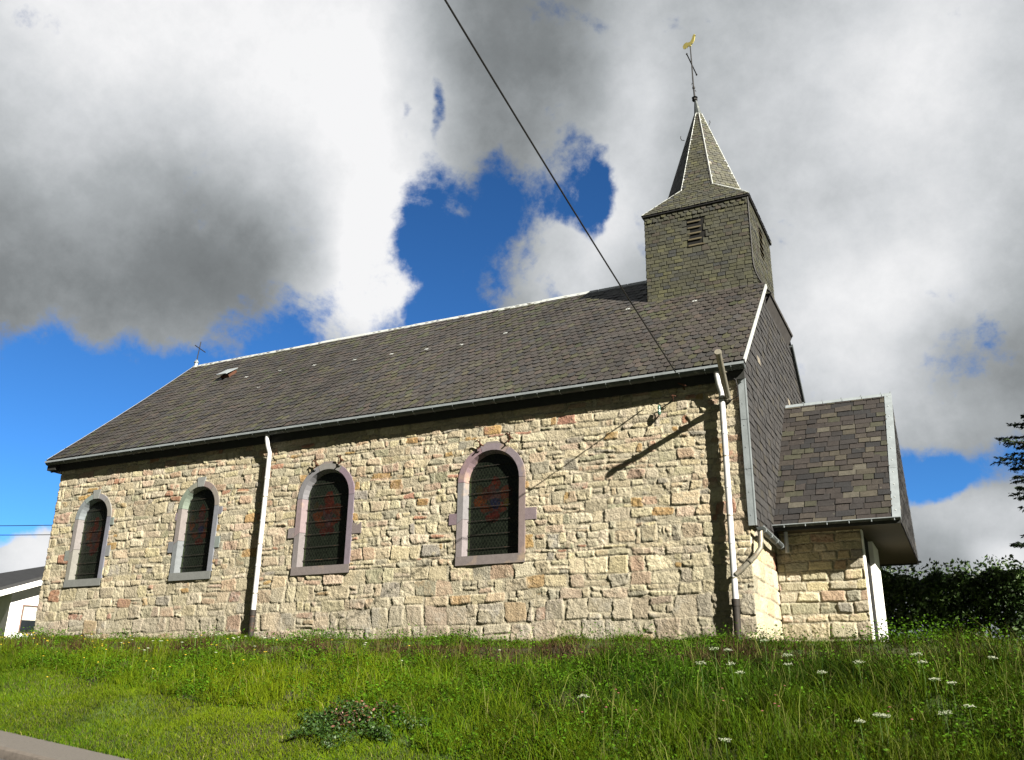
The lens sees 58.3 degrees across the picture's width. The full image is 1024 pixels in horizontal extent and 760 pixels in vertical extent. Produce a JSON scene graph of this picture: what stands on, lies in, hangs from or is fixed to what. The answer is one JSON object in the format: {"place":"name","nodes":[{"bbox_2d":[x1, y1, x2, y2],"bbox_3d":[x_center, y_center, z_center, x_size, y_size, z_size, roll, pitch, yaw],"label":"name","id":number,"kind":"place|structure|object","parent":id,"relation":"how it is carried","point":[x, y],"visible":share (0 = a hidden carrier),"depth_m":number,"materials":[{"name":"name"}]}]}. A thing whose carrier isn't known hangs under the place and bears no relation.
{"place":"outdoors","nodes":[
{"label":"outdoors","id":0,"kind":"place"},
{"bbox_2d":[0,525,51,525],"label":"overhead wire","id":1,"kind":"object","parent":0,"point":[25,525],"visible":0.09,"depth_m":48.60,"materials":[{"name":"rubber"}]},
{"bbox_2d":[0,730,130,759],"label":"pavement","id":2,"kind":"structure","parent":0,"point":[46,748],"depth_m":10.82,"materials":[{"name":"grey concrete"}]},
{"bbox_2d":[0,617,1023,759],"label":"grass bank","id":3,"kind":"structure","parent":0,"point":[307,740],"depth_m":11.19,"materials":[{"name":"plant"}]},
{"bbox_2d":[0,628,31,637],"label":"garden shrub","id":4,"kind":"object","parent":3,"relation":"on","point":[17,633],"visible":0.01,"depth_m":31.74,"materials":[{"name":"green plant"}]},
{"bbox_2d":[0,566,44,636],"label":"house","id":5,"kind":"structure","parent":3,"relation":"on","point":[20,590],"depth_m":33.91,"materials":[{"name":"paint"}]},
{"bbox_2d":[18,605,37,632],"bbox_3d":[-17.823,8.832,33.905,0.620,1.000,0.034,16,-25,-36],"label":"window","id":6,"kind":"structure","parent":5,"relation":"in","point":[28,614],"depth_m":33.87,"materials":[{"name":"glass"}]},
{"bbox_2d":[287,695,436,747],"bbox_3d":[-1.796,3.949,10.627,1.997,0.570,1.107,-9,-22,24],"label":"shrub","id":7,"kind":"object","parent":3,"relation":"on","point":[360,710],"visible":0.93,"depth_m":10.57,"materials":[{"name":"green plant"}]},
{"bbox_2d":[34,34,921,642],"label":"church","id":8,"kind":"structure","parent":3,"relation":"on","point":[572,462],"depth_m":18.00,"materials":[{"name":"stone"}]},
{"bbox_2d":[63,489,114,587],"bbox_3d":[-9.844,3.695,21.490,1.464,2.257,0.162,-9,-22,24],"label":"window","id":9,"kind":"structure","parent":8,"relation":"in","point":[85,565],"depth_m":21.52,"materials":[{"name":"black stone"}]},
{"bbox_2d":[167,477,222,580],"bbox_3d":[-6.901,3.251,20.138,1.464,2.257,0.162,-9,-22,24],"label":"window","id":10,"kind":"structure","parent":8,"relation":"in","point":[192,555],"depth_m":20.16,"materials":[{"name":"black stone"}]},
{"bbox_2d":[288,461,361,575],"bbox_3d":[-3.773,2.791,18.696,1.808,2.314,0.162,-9,-22,24],"label":"window","id":11,"kind":"structure","parent":8,"relation":"in","point":[323,530],"depth_m":18.73,"materials":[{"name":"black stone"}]},
{"bbox_2d":[449,441,536,565],"bbox_3d":[-0.346,2.273,17.121,1.808,2.314,0.162,-9,-22,24],"label":"window","id":12,"kind":"structure","parent":8,"relation":"in","point":[492,503],"depth_m":17.15,"materials":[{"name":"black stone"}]},
{"bbox_2d":[444,0,675,372],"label":"power cable","id":13,"kind":"object","parent":8,"relation":"attached to","point":[488,71],"visible":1,"depth_m":11.72,"materials":[{"name":"rubber"}]},
{"bbox_2d":[863,536,878,640],"bbox_3d":[6.388,4.029,16.287,0.019,2.500,1.098,-9,-22,24],"label":"porch door","id":14,"kind":"structure","parent":8,"relation":"in","point":[865,541],"depth_m":16.58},
{"bbox_2d":[0,614,1023,759],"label":"weeds","id":15,"kind":"object","parent":3,"relation":"on","point":[325,638],"visible":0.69,"depth_m":11.57,"materials":[{"name":"green plant"}]},
{"bbox_2d":[577,694,587,723],"bbox_3d":[0.754,3.510,9.600,0.123,0.431,0.120,5,-20,-12],"label":"wildflower","id":16,"kind":"object","parent":3,"relation":"on","point":[585,696],"visible":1,"depth_m":9.65,"materials":[{"name":"white plant"}]},
{"bbox_2d":[709,647,718,673],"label":"wildflower","id":17,"kind":"object","parent":3,"relation":"on","point":[717,648],"visible":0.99,"depth_m":11.06,"materials":[{"name":"white plant"}]},
{"bbox_2d":[719,738,731,751],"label":"wildflower","id":18,"kind":"object","parent":3,"relation":"on","point":[722,739],"visible":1,"depth_m":8.31,"materials":[{"name":"white plant"}]},
{"bbox_2d":[726,662,734,687],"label":"wildflower","id":19,"kind":"object","parent":3,"relation":"on","point":[730,664],"visible":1,"depth_m":10.26,"materials":[{"name":"white plant"}]},
{"bbox_2d":[760,639,766,668],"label":"wildflower","id":20,"kind":"object","parent":3,"relation":"on","point":[764,640],"visible":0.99,"depth_m":11.12,"materials":[{"name":"white plant"}]},
{"bbox_2d":[817,670,826,702],"bbox_3d":[3.259,3.241,9.581,0.105,0.406,0.106,10,-21,-24],"label":"wildflower","id":21,"kind":"object","parent":3,"relation":"on","point":[822,678],"visible":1,"depth_m":9.62,"materials":[{"name":"white plant"}]},
{"bbox_2d":[854,660,864,683],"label":"wildflower","id":22,"kind":"object","parent":3,"relation":"on","point":[857,662],"visible":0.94,"depth_m":9.79,"materials":[{"name":"white plant"}]},
{"bbox_2d":[854,718,865,758],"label":"wildflower","id":23,"kind":"object","parent":3,"relation":"on","point":[860,721],"visible":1,"depth_m":8.32,"materials":[{"name":"white plant"}]},
{"bbox_2d":[873,713,885,752],"bbox_3d":[3.373,3.267,8.374,0.104,0.437,0.117,-16,-26,39],"label":"wildflower","id":24,"kind":"object","parent":3,"relation":"on","point":[878,715],"visible":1,"depth_m":8.42,"materials":[{"name":"white plant"}]},
{"bbox_2d":[880,714,890,742],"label":"wildflower","id":25,"kind":"object","parent":3,"relation":"on","point":[884,716],"visible":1,"depth_m":8.41,"materials":[{"name":"white plant"}]},
{"bbox_2d":[911,652,920,683],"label":"wildflower","id":26,"kind":"object","parent":3,"relation":"on","point":[915,654],"visible":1,"depth_m":9.80,"materials":[{"name":"white plant"}]},
{"bbox_2d":[917,660,927,694],"bbox_3d":[4.230,3.085,9.400,0.106,0.420,0.104,-9,-22,24],"label":"wildflower","id":27,"kind":"object","parent":3,"relation":"on","point":[923,671],"visible":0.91,"depth_m":9.43,"materials":[{"name":"white plant"}]},
{"bbox_2d":[929,677,940,717],"bbox_3d":[4.160,3.130,8.974,0.114,0.422,0.118,-9,-22,24],"label":"wildflower","id":28,"kind":"object","parent":3,"relation":"on","point":[934,679],"visible":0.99,"depth_m":9.02,"materials":[{"name":"white plant"}]},
{"bbox_2d":[938,710,951,732],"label":"wildflower","id":29,"kind":"object","parent":3,"relation":"on","point":[945,713],"visible":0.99,"depth_m":8.50,"materials":[{"name":"white plant"}]},
{"bbox_2d":[880,554,1023,642],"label":"hedge","id":30,"kind":"object","parent":3,"relation":"on","point":[967,597],"visible":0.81,"depth_m":20.83,"materials":[{"name":"green plant"}]},
{"bbox_2d":[947,681,957,722],"bbox_3d":[4.272,3.127,8.850,0.098,0.422,0.092,11,-22,-27],"label":"wildflower","id":31,"kind":"object","parent":3,"relation":"on","point":[951,683],"visible":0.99,"depth_m":8.89,"materials":[{"name":"white plant"}]},
{"bbox_2d":[963,704,974,737],"bbox_3d":[4.229,3.195,8.435,0.104,0.409,0.098,17,-25,-37],"label":"wildflower","id":32,"kind":"object","parent":3,"relation":"on","point":[968,706],"visible":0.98,"depth_m":8.47,"materials":[{"name":"white plant"}]},
{"bbox_2d":[988,656,997,681],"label":"wildflower","id":33,"kind":"object","parent":3,"relation":"on","point":[991,658],"visible":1,"depth_m":9.48,"materials":[{"name":"white plant"}]},
{"bbox_2d":[990,415,1023,548],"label":"conifer tree","id":34,"kind":"object","parent":3,"relation":"on","point":[1017,544],"visible":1,"depth_m":19.02,"materials":[{"name":"green plant"}]},
{"bbox_2d":[0,0,1023,639],"label":"sky","id":35,"kind":"structure","parent":0,"point":[235,178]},
{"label":"road","id":36,"kind":"structure","parent":0,"visible":0},
{"bbox_2d":[0,746,56,759],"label":"kerb","id":37,"kind":"structure","parent":36,"relation":"on","point":[6,753],"depth_m":10.27,"materials":[{"name":"concrete"}]}
]}

